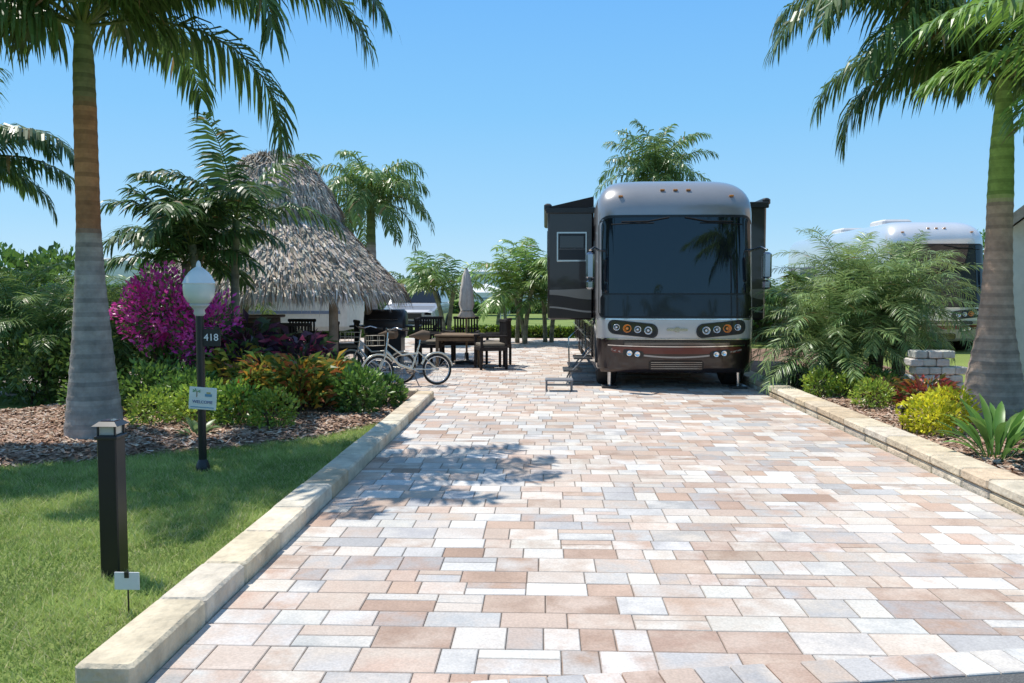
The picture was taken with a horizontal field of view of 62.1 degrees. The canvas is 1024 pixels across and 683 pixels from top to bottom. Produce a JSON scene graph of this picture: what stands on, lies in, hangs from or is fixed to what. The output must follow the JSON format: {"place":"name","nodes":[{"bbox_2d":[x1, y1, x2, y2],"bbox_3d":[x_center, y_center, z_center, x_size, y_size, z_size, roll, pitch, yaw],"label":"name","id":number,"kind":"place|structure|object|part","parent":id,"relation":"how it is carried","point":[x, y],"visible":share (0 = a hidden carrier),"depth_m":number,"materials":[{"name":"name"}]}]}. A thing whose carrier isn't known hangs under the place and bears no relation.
{"place":"outdoors","nodes":[
{"label":"outdoors","id":0,"kind":"place"},
{"bbox_2d":[0,293,972,682],"bbox_3d":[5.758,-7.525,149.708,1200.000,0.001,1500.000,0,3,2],"label":"ground","id":1,"kind":"structure","parent":0,"point":[962,357],"depth_m":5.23,"materials":[{"name":"green plant"}]},
{"bbox_2d":[0,68,74,227],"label":"royal palm tree","id":2,"kind":"object","parent":1,"relation":"on","point":[11,173],"visible":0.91,"depth_m":13.07,"materials":[{"name":"green plant"}]},
{"bbox_2d":[0,241,107,369],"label":"broadleaf tree","id":3,"kind":"object","parent":1,"relation":"on","point":[12,259],"visible":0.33,"depth_m":16.35,"materials":[{"name":"green plant"}]},
{"bbox_2d":[1,282,130,331],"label":"clipped hedge","id":4,"kind":"object","parent":1,"relation":"on","point":[122,285],"visible":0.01,"depth_m":23.77,"materials":[{"name":"green plant"}]},
{"bbox_2d":[63,254,152,285],"bbox_3d":[-16.983,-2.475,39.777,7.000,3.225,2.455,0,3,2],"label":"travel trailer","id":5,"kind":"object","parent":1,"relation":"on","point":[118,272],"depth_m":38.59,"materials":[{"name":"paint"}]},
{"bbox_2d":[91,419,128,578],"bbox_3d":[-2.158,0.856,4.596,0.140,0.875,0.140,0,3,2],"label":"solar bollard light","id":6,"kind":"object","parent":1,"relation":"on","point":[110,436],"visible":0.91,"depth_m":4.55,"materials":[{"name":"paint"}]},
{"bbox_2d":[0,261,241,400],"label":"pygmy date palm","id":7,"kind":"object","parent":1,"relation":"on","point":[33,302],"visible":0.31,"depth_m":11.85,"materials":[{"name":"green plant"}]},
{"bbox_2d":[114,570,139,611],"bbox_3d":[-1.829,1.222,4.049,0.120,0.270,0.019,0,3,2],"label":"yard marker sign","id":8,"kind":"object","parent":1,"relation":"on","point":[127,580],"visible":0.91,"depth_m":4.04,"materials":[{"name":"paint"}]},
{"bbox_2d":[182,260,215,471],"bbox_3d":[-2.655,0.221,7.254,0.278,1.820,0.278,0,3,2],"label":"street lamp","id":9,"kind":"object","parent":1,"relation":"on","point":[198,285],"visible":0.97,"depth_m":7.20,"materials":[{"name":"paint"}]},
{"bbox_2d":[189,386,216,410],"bbox_3d":[-2.626,0.484,7.222,0.247,0.206,0.016,0,3,2],"label":"welcome sign","id":10,"kind":"object","parent":9,"relation":"attached to","point":[203,398],"visible":1,"depth_m":7.22,"materials":[{"name":"white plastic"}]},
{"bbox_2d":[203,327,220,346],"bbox_3d":[-2.566,-0.040,7.230,0.178,0.165,0.020,0,3,2],"label":"house number sign","id":11,"kind":"object","parent":9,"relation":"attached to","point":[211,337],"visible":1,"depth_m":7.22,"materials":[{"name":"metal"}]},
{"bbox_2d":[0,395,409,466],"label":"mulch bed","id":12,"kind":"object","parent":1,"relation":"on","point":[35,434],"visible":0.38,"depth_m":8.83,"materials":[{"name":"brown wood"}]},
{"bbox_2d":[56,367,134,414],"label":"green shrub","id":13,"kind":"object","parent":12,"relation":"on","point":[128,389],"visible":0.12,"depth_m":10.12,"materials":[{"name":"green plant"}]},
{"bbox_2d":[0,284,196,405],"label":"green shrub","id":14,"kind":"object","parent":12,"relation":"on","point":[56,359],"visible":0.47,"depth_m":11.33,"materials":[{"name":"green plant"}]},
{"bbox_2d":[123,384,181,426],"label":"green shrub","id":15,"kind":"object","parent":12,"relation":"on","point":[154,398],"visible":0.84,"depth_m":9.37,"materials":[{"name":"green plant"}]},
{"bbox_2d":[119,355,193,413],"bbox_3d":[-4.361,0.566,10.421,0.979,0.800,1.070,0,3,2],"label":"green shrub","id":16,"kind":"object","parent":12,"relation":"on","point":[144,378],"visible":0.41,"depth_m":10.27,"materials":[{"name":"green plant"}]},
{"bbox_2d":[109,260,244,398],"bbox_3d":[-4.404,-0.065,11.300,1.832,2.033,1.442,0,3,2],"label":"bougainvillea bush","id":17,"kind":"object","parent":12,"relation":"on","point":[181,330],"visible":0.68,"depth_m":10.99,"materials":[{"name":"purple plant"}]},
{"bbox_2d":[147,361,225,416],"bbox_3d":[-3.828,0.600,10.126,0.955,0.738,0.951,0,3,2],"label":"green shrub","id":18,"kind":"object","parent":12,"relation":"on","point":[180,377],"visible":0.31,"depth_m":10.02,"materials":[{"name":"green plant"}]},
{"bbox_2d":[174,416,220,434],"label":"agave plant","id":19,"kind":"object","parent":12,"relation":"on","point":[193,424],"visible":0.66,"depth_m":8.80,"materials":[{"name":"green plant"}]},
{"bbox_2d":[0,0,400,439],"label":"royal palm tree","id":20,"kind":"object","parent":12,"relation":"on","point":[93,397],"visible":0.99,"depth_m":8.54,"materials":[{"name":"green plant"}]},
{"bbox_2d":[168,377,241,423],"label":"green shrub","id":21,"kind":"object","parent":12,"relation":"on","point":[185,395],"visible":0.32,"depth_m":9.53,"materials":[{"name":"green plant"}]},
{"bbox_2d":[100,111,347,364],"bbox_3d":[-4.272,-1.101,11.888,3.245,3.819,3.217,1,4,20],"label":"christmas palm tree","id":22,"kind":"object","parent":12,"relation":"on","point":[178,222],"visible":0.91,"depth_m":11.62,"materials":[{"name":"green plant"}]},
{"bbox_2d":[196,338,273,406],"bbox_3d":[-3.452,0.426,10.802,1.174,0.950,1.124,0,3,2],"label":"croton plant","id":23,"kind":"object","parent":12,"relation":"on","point":[210,364],"visible":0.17,"depth_m":10.63,"materials":[{"name":"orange plant"}]},
{"bbox_2d":[209,376,276,426],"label":"green shrub","id":24,"kind":"object","parent":12,"relation":"on","point":[238,390],"visible":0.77,"depth_m":9.34,"materials":[{"name":"green plant"}]},
{"bbox_2d":[205,308,302,400],"bbox_3d":[-3.484,0.211,11.274,1.441,1.322,1.457,0,3,2],"label":"cordyline plant","id":25,"kind":"object","parent":12,"relation":"on","point":[264,324],"visible":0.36,"depth_m":11.03,"materials":[{"name":"red plant"}]},
{"bbox_2d":[216,350,305,409],"bbox_3d":[-3.037,0.508,10.466,1.244,0.831,1.222,0,3,2],"label":"croton plant","id":26,"kind":"object","parent":12,"relation":"on","point":[249,371],"visible":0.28,"depth_m":10.23,"materials":[{"name":"orange plant"}]},
{"bbox_2d":[243,383,303,429],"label":"green shrub","id":27,"kind":"object","parent":12,"relation":"on","point":[267,419],"visible":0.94,"depth_m":9.19,"materials":[{"name":"green plant"}]},
{"bbox_2d":[251,324,344,363],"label":"cordyline plant","id":28,"kind":"object","parent":12,"relation":"on","point":[322,343],"visible":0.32,"depth_m":11.16,"materials":[{"name":"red plant"}]},
{"bbox_2d":[252,351,345,412],"bbox_3d":[-2.588,0.516,10.254,1.170,0.840,1.144,0,3,2],"label":"croton plant","id":29,"kind":"object","parent":12,"relation":"on","point":[317,382],"visible":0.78,"depth_m":10.05,"materials":[{"name":"green plant"}]},
{"bbox_2d":[299,348,362,407],"bbox_3d":[-2.356,0.497,10.763,1.036,0.816,1.057,0,3,2],"label":"croton plant","id":30,"kind":"object","parent":12,"relation":"on","point":[342,363],"visible":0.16,"depth_m":10.66,"materials":[{"name":"orange plant"}]},
{"bbox_2d":[311,348,365,404],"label":"green shrub","id":31,"kind":"object","parent":12,"relation":"on","point":[336,356],"visible":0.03,"depth_m":11.16,"materials":[{"name":"green plant"}]},
{"bbox_2d":[323,362,394,414],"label":"green shrub","id":32,"kind":"object","parent":12,"relation":"on","point":[364,378],"visible":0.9,"depth_m":10.19,"materials":[{"name":"green plant"}]},
{"bbox_2d":[363,370,409,406],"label":"green shrub","id":33,"kind":"object","parent":12,"relation":"on","point":[396,395],"visible":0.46,"depth_m":10.96,"materials":[{"name":"green plant"}]},
{"bbox_2d":[75,391,433,682],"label":"stone kerb","id":34,"kind":"structure","parent":1,"relation":"on","point":[149,643],"depth_m":4.30,"materials":[{"name":"stone"}]},
{"bbox_2d":[145,388,417,396],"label":"stone kerb","id":35,"kind":"structure","parent":1,"relation":"on","point":[412,391],"depth_m":12.01,"materials":[{"name":"stone"}]},
{"bbox_2d":[316,329,363,337],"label":"clipped hedge","id":36,"kind":"object","parent":1,"relation":"on","point":[347,332],"visible":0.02,"depth_m":27.60,"materials":[{"name":"green plant"}]},
{"bbox_2d":[384,285,448,331],"bbox_3d":[-3.417,-1.190,30.863,1.940,1.740,4.550,0,3,2],"label":"parked car","id":37,"kind":"object","parent":1,"relation":"on","point":[423,305],"visible":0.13,"depth_m":29.59,"materials":[{"name":"paint"}]},
{"bbox_2d":[389,270,450,330],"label":"areca palm","id":38,"kind":"object","parent":1,"relation":"on","point":[402,276],"visible":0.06,"depth_m":31.80,"materials":[{"name":"green plant"}]},
{"bbox_2d":[378,300,546,313],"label":"clipped hedge","id":39,"kind":"object","parent":1,"relation":"on","point":[456,308],"visible":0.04,"depth_m":55.59,"materials":[{"name":"green plant"}]},
{"bbox_2d":[459,284,509,315],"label":"canopy tent","id":40,"kind":"object","parent":1,"relation":"on","point":[481,292],"visible":0.16,"depth_m":50.67,"materials":[{"name":"paint"}]},
{"bbox_2d":[476,280,516,324],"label":"areca palm","id":41,"kind":"object","parent":1,"relation":"on","point":[504,311],"visible":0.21,"depth_m":33.98,"materials":[{"name":"green plant"}]},
{"bbox_2d":[437,324,574,337],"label":"clipped hedge","id":42,"kind":"object","parent":1,"relation":"on","point":[536,331],"visible":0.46,"depth_m":27.32,"materials":[{"name":"green plant"}]},
{"bbox_2d":[468,270,546,302],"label":"travel trailer","id":43,"kind":"object","parent":1,"relation":"on","point":[480,272],"depth_m":61.96,"materials":[{"name":"paint"}]},
{"bbox_2d":[387,274,786,300],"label":"distant trees","id":44,"kind":"object","parent":1,"relation":"on","point":[448,296],"visible":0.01,"depth_m":96.40,"materials":[{"name":"green plant"}]},
{"bbox_2d":[593,118,718,197],"bbox_3d":[4.580,-3.481,26.792,3.919,6.805,3.795,-3,5,-43],"label":"royal palm tree","id":45,"kind":"object","parent":1,"relation":"on","point":[653,164],"visible":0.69,"depth_m":26.13,"materials":[{"name":"green plant"}]},
{"bbox_2d":[752,306,813,341],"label":"clipped hedge","id":46,"kind":"object","parent":1,"relation":"on","point":[756,324],"visible":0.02,"depth_m":25.54,"materials":[{"name":"green plant"}]},
{"bbox_2d":[753,268,834,343],"bbox_3d":[7.791,-0.976,23.636,2.795,2.190,3.035,3,4,36],"label":"areca palm","id":47,"kind":"object","parent":1,"relation":"on","point":[770,301],"visible":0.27,"depth_m":23.25,"materials":[{"name":"green plant"}]},
{"bbox_2d":[740,370,1023,516],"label":"stone kerb","id":48,"kind":"structure","parent":1,"relation":"on","point":[1001,487],"depth_m":7.67,"materials":[{"name":"stone"}]},
{"bbox_2d":[788,219,982,349],"bbox_3d":[10.789,-1.752,25.503,2.770,3.510,9.085,0,3,2],"label":"motorhome","id":49,"kind":"object","parent":1,"relation":"on","point":[965,239],"visible":0.28,"depth_m":21.20,"materials":[{"name":"paint"}]},
{"bbox_2d":[750,348,1023,477],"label":"mulch bed","id":50,"kind":"object","parent":1,"relation":"on","point":[890,417],"visible":0.16,"depth_m":9.32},
{"bbox_2d":[794,371,801,388],"bbox_3d":[4.201,0.614,12.508,0.120,0.360,0.117,0,3,2],"label":"path light","id":51,"kind":"object","parent":50,"relation":"on","point":[797,375],"visible":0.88,"depth_m":12.48,"materials":[{"name":"paint"}]},
{"bbox_2d":[785,360,817,386],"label":"green shrub","id":52,"kind":"object","parent":50,"relation":"on","point":[799,381],"visible":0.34,"depth_m":13.08,"materials":[{"name":"green plant"}]},
{"bbox_2d":[799,365,838,396],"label":"green shrub","id":53,"kind":"object","parent":50,"relation":"on","point":[813,382],"visible":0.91,"depth_m":11.84,"materials":[{"name":"green plant"}]},
{"bbox_2d":[831,370,865,397],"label":"green shrub","id":54,"kind":"object","parent":50,"relation":"on","point":[841,388],"visible":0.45,"depth_m":11.76,"materials":[{"name":"green plant"}]},
{"bbox_2d":[743,226,982,396],"bbox_3d":[5.460,-0.314,12.961,3.926,2.976,3.566,0,3,2],"label":"pygmy date palm","id":55,"kind":"object","parent":50,"relation":"on","point":[873,300],"visible":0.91,"depth_m":12.48,"materials":[{"name":"green plant"}]},
{"bbox_2d":[847,374,896,407],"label":"green shrub","id":56,"kind":"object","parent":50,"relation":"on","point":[872,386],"visible":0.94,"depth_m":10.74,"materials":[{"name":"green plant"}]},
{"bbox_2d":[848,364,901,389],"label":"green shrub","id":57,"kind":"object","parent":50,"relation":"on","point":[885,373],"visible":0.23,"depth_m":11.78,"materials":[{"name":"green plant"}]},
{"bbox_2d":[860,373,915,404],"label":"croton plant","id":58,"kind":"object","parent":50,"relation":"on","point":[880,379],"visible":0.27,"depth_m":11.13,"materials":[{"name":"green plant"}]},
{"bbox_2d":[762,0,1023,419],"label":"royal palm tree","id":59,"kind":"object","parent":50,"relation":"on","point":[994,376],"visible":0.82,"depth_m":9.80,"materials":[{"name":"green plant"}]},
{"bbox_2d":[897,404,907,429],"bbox_3d":[4.093,0.832,8.916,0.120,0.360,0.117,0,3,2],"label":"path light","id":60,"kind":"object","parent":50,"relation":"on","point":[902,409],"visible":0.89,"depth_m":8.89,"materials":[{"name":"paint"}]},
{"bbox_2d":[891,373,960,403],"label":"croton plant","id":61,"kind":"object","parent":50,"relation":"on","point":[907,387],"visible":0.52,"depth_m":10.71,"materials":[{"name":"red plant"}]},
{"bbox_2d":[894,388,968,436],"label":"yellow shrub","id":62,"kind":"object","parent":50,"relation":"on","point":[940,405],"visible":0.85,"depth_m":8.71,"materials":[{"name":"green plant"}]},
{"bbox_2d":[904,350,967,391],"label":"stacked paving stones","id":63,"kind":"object","parent":50,"relation":"on","point":[928,364],"visible":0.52,"depth_m":11.47,"materials":[{"name":"stone"}]},
{"bbox_2d":[921,382,982,424],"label":"yellow shrub","id":64,"kind":"object","parent":50,"relation":"on","point":[957,394],"visible":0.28,"depth_m":9.29,"materials":[{"name":"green plant"}]},
{"bbox_2d":[897,0,1023,146],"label":"coconut palm tree","id":65,"kind":"object","parent":50,"relation":"on","point":[994,6],"visible":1,"depth_m":7.31,"materials":[{"name":"green plant"}]},
{"bbox_2d":[934,393,1023,461],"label":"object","id":66,"kind":"object","parent":50,"relation":"on","point":[992,424],"visible":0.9,"depth_m":7.52,"materials":[{"name":"green plant"}]},
{"bbox_2d":[1013,219,1023,374],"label":"walls","id":67,"kind":"structure","parent":1,"relation":"on","point":[1018,260],"depth_m":12.81,"materials":[{"name":"white paint"}]},
{"bbox_2d":[1013,205,1023,226],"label":"roof","id":68,"kind":"structure","parent":67,"relation":"on","point":[1018,215],"depth_m":12.51,"materials":[{"name":"stone"}]},
{"bbox_2d":[0,338,1023,682],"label":"paver driveway","id":69,"kind":"structure","parent":0,"point":[802,536],"depth_m":5.03,"materials":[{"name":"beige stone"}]},
{"bbox_2d":[131,249,223,309],"bbox_3d":[-7.974,-1.077,21.295,3.093,2.685,2.902,0,3,2],"label":"broadleaf tree","id":70,"kind":"object","parent":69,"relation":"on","point":[139,260],"depth_m":20.96,"materials":[{"name":"green plant"}]},
{"bbox_2d":[196,314,284,367],"bbox_3d":[-5.458,0.003,16.853,1.750,1.055,0.750,0,3,2],"label":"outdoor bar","id":71,"kind":"object","parent":69,"relation":"on","point":[273,318],"visible":0.09,"depth_m":16.51,"materials":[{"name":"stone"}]},
{"bbox_2d":[221,296,295,314],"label":"areca palm","id":72,"kind":"object","parent":69,"relation":"on","point":[270,312],"visible":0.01,"depth_m":21.54,"materials":[{"name":"green plant"}]},
{"bbox_2d":[243,323,273,355],"bbox_3d":[-4.378,0.142,15.013,0.600,0.960,0.555,0,3,-1],"label":"wicker chair","id":73,"kind":"object","parent":69,"relation":"on","point":[248,324],"visible":0.06,"depth_m":14.71,"materials":[{"name":"wicker"}]},
{"bbox_2d":[122,149,411,365],"bbox_3d":[-4.489,-1.534,16.108,5.206,4.193,5.198,0,3,2],"label":"thatched tiki hut","id":74,"kind":"object","parent":69,"relation":"on","point":[315,264],"visible":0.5,"depth_m":14.65,"materials":[{"name":"beige wicker"}]},
{"bbox_2d":[214,298,363,332],"bbox_3d":[-6.536,-1.262,23.909,4.300,2.725,2.455,0,3,2],"label":"travel trailer","id":75,"kind":"object","parent":69,"relation":"on","point":[346,317],"visible":0.01,"depth_m":22.74,"materials":[{"name":"paint"}]},
{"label":"windows and wheels","id":76,"kind":"part","parent":75,"relation":"part of","materials":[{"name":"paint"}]},
{"bbox_2d":[254,333,328,341],"bbox_3d":[-4.098,0.213,15.811,1.200,0.720,0.800,0,3,2],"label":"patio table","id":77,"kind":"object","parent":69,"relation":"on","point":[326,334],"visible":0.1,"depth_m":15.51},
{"bbox_2d":[279,323,310,353],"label":"wicker chair","id":78,"kind":"object","parent":69,"relation":"on","point":[298,325],"visible":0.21,"depth_m":14.70,"materials":[{"name":"wicker"}]},
{"bbox_2d":[288,319,315,343],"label":"wicker chair","id":79,"kind":"object","parent":69,"relation":"on","point":[302,321],"visible":0.23,"depth_m":16.82,"materials":[{"name":"wicker"}]},
{"bbox_2d":[307,321,339,354],"bbox_3d":[-3.369,0.132,15.177,0.555,0.960,0.600,0,4,-8],"label":"wicker chair","id":80,"kind":"object","parent":69,"relation":"on","point":[338,336],"visible":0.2,"depth_m":15.25,"materials":[{"name":"wicker"}]},
{"bbox_2d":[327,320,359,366],"bbox_3d":[-3.184,0.077,16.069,0.555,0.960,0.600,-1,4,-19],"label":"wicker chair","id":81,"kind":"object","parent":69,"relation":"on","point":[350,345],"visible":0.49,"depth_m":15.90,"materials":[{"name":"wicker"}]},
{"bbox_2d":[314,150,434,351],"bbox_3d":[-3.331,-2.055,20.370,3.034,4.737,3.281,0,3,2],"label":"royal palm tree","id":82,"kind":"object","parent":69,"relation":"on","point":[370,198],"visible":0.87,"depth_m":19.84,"materials":[{"name":"green plant"}]},
{"bbox_2d":[340,325,417,382],"bbox_3d":[-2.252,0.195,14.201,1.454,0.955,0.651,0,3,2],"label":"bicycle","id":83,"kind":"object","parent":69,"relation":"on","point":[392,335],"visible":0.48,"depth_m":14.14,"materials":[{"name":"metal"}]},
{"bbox_2d":[349,309,421,363],"bbox_3d":[-2.623,-0.102,17.718,1.460,1.140,0.645,0,3,2],"label":"barbecue grill","id":84,"kind":"object","parent":69,"relation":"on","point":[391,319],"visible":0.75,"depth_m":17.49,"materials":[{"name":"paint"}]},
{"bbox_2d":[362,327,452,385],"bbox_3d":[-1.652,0.236,13.526,1.473,0.955,0.604,-1,4,-9],"label":"bicycle","id":85,"kind":"object","parent":69,"relation":"on","point":[422,335],"visible":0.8,"depth_m":13.57,"materials":[{"name":"metal"}]},
{"bbox_2d":[414,317,444,365],"bbox_3d":[-1.687,-0.004,17.409,0.555,0.960,0.600,0,3,2],"label":"wicker chair","id":86,"kind":"object","parent":69,"relation":"on","point":[430,343],"visible":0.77,"depth_m":17.17,"materials":[{"name":"wicker"}]},
{"bbox_2d":[420,316,454,362],"bbox_3d":[-1.609,-0.046,18.108,0.600,0.960,0.555,-2,4,-32],"label":"wicker chair","id":87,"kind":"object","parent":69,"relation":"on","point":[435,328],"visible":0.44,"depth_m":18.24,"materials":[{"name":"wicker"}]},
{"bbox_2d":[395,250,488,332],"bbox_3d":[-2.117,-1.279,24.289,2.923,2.714,3.090,0,3,2],"label":"areca palm","id":88,"kind":"object","parent":69,"relation":"on","point":[433,275],"visible":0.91,"depth_m":24.28,"materials":[{"name":"green plant"}]},
{"bbox_2d":[434,333,482,366],"bbox_3d":[-1.058,0.164,17.295,0.950,0.640,0.900,0,3,2],"label":"patio table","id":89,"kind":"object","parent":69,"relation":"on","point":[455,337],"visible":0.66,"depth_m":16.89,"materials":[{"name":"brown wood"}]},
{"bbox_2d":[454,268,475,364],"bbox_3d":[-0.943,-0.529,17.649,0.520,1.980,0.520,0,3,2],"label":"closed patio umbrella","id":90,"kind":"object","parent":69,"relation":"on","point":[466,301],"visible":0.98,"depth_m":17.54,"materials":[{"name":"fabric"}]},
{"bbox_2d":[450,316,479,362],"bbox_3d":[-1.004,-0.051,18.185,0.600,0.960,0.555,0,3,2],"label":"wicker chair","id":91,"kind":"object","parent":69,"relation":"on","point":[459,343],"visible":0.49,"depth_m":18.39,"materials":[{"name":"wicker"}]},
{"bbox_2d":[474,319,507,369],"bbox_3d":[-0.413,0.048,16.562,0.555,0.960,0.600,-1,4,-15],"label":"chair","id":92,"kind":"object","parent":69,"relation":"on","point":[499,346],"visible":1,"depth_m":16.38,"materials":[{"name":"fabric"}]},
{"bbox_2d":[479,318,511,366],"bbox_3d":[-0.337,0.005,17.257,0.555,0.960,0.600,1,4,14],"label":"wicker chair","id":93,"kind":"object","parent":69,"relation":"on","point":[509,345],"visible":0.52,"depth_m":17.30,"materials":[{"name":"wicker"}]},
{"bbox_2d":[454,237,546,343],"bbox_3d":[0.299,-1.489,24.398,3.366,3.122,4.037,1,4,22],"label":"areca palm","id":94,"kind":"object","parent":69,"relation":"on","point":[535,269],"visible":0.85,"depth_m":23.97,"materials":[{"name":"green plant"}]},
{"bbox_2d":[512,275,554,341],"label":"areca palm","id":95,"kind":"object","parent":69,"relation":"on","point":[540,296],"visible":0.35,"depth_m":24.78,"materials":[{"name":"green plant"}]},
{"bbox_2d":[545,378,572,391],"bbox_3d":[0.715,0.658,12.946,0.420,0.190,0.280,0,3,2],"label":"step stool","id":96,"kind":"object","parent":69,"relation":"on","point":[561,379],"visible":1,"depth_m":12.83,"materials":[{"name":"paint"}]},
{"bbox_2d":[544,181,771,388],"bbox_3d":[2.564,-1.320,18.377,3.740,3.510,11.085,0,3,2],"label":"motorhome","id":97,"kind":"object","parent":69,"relation":"on","point":[659,277],"visible":0.99,"depth_m":13.04,"materials":[{"name":"paint"}]},
{"bbox_2d":[448,648,1023,682],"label":"paver border","id":98,"kind":"object","parent":69,"relation":"on","point":[925,666],"visible":0.98,"depth_m":3.38,"materials":[{"name":"stone"}]},
{"bbox_2d":[0,0,1023,290],"label":"sky","id":99,"kind":"structure","parent":0,"point":[508,109],"materials":[{"name":"blue"}]},
{"bbox_2d":[875,673,1023,682],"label":"road","id":100,"kind":"structure","parent":0,"point":[1011,678],"depth_m":3.33,"materials":[{"name":"grey asphalt"}]},
{"bbox_2d":[980,229,984,259],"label":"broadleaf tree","id":101,"kind":"object","parent":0,"point":[983,237],"visible":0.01,"depth_m":32.40,"materials":[{"name":"green plant"}]}
]}

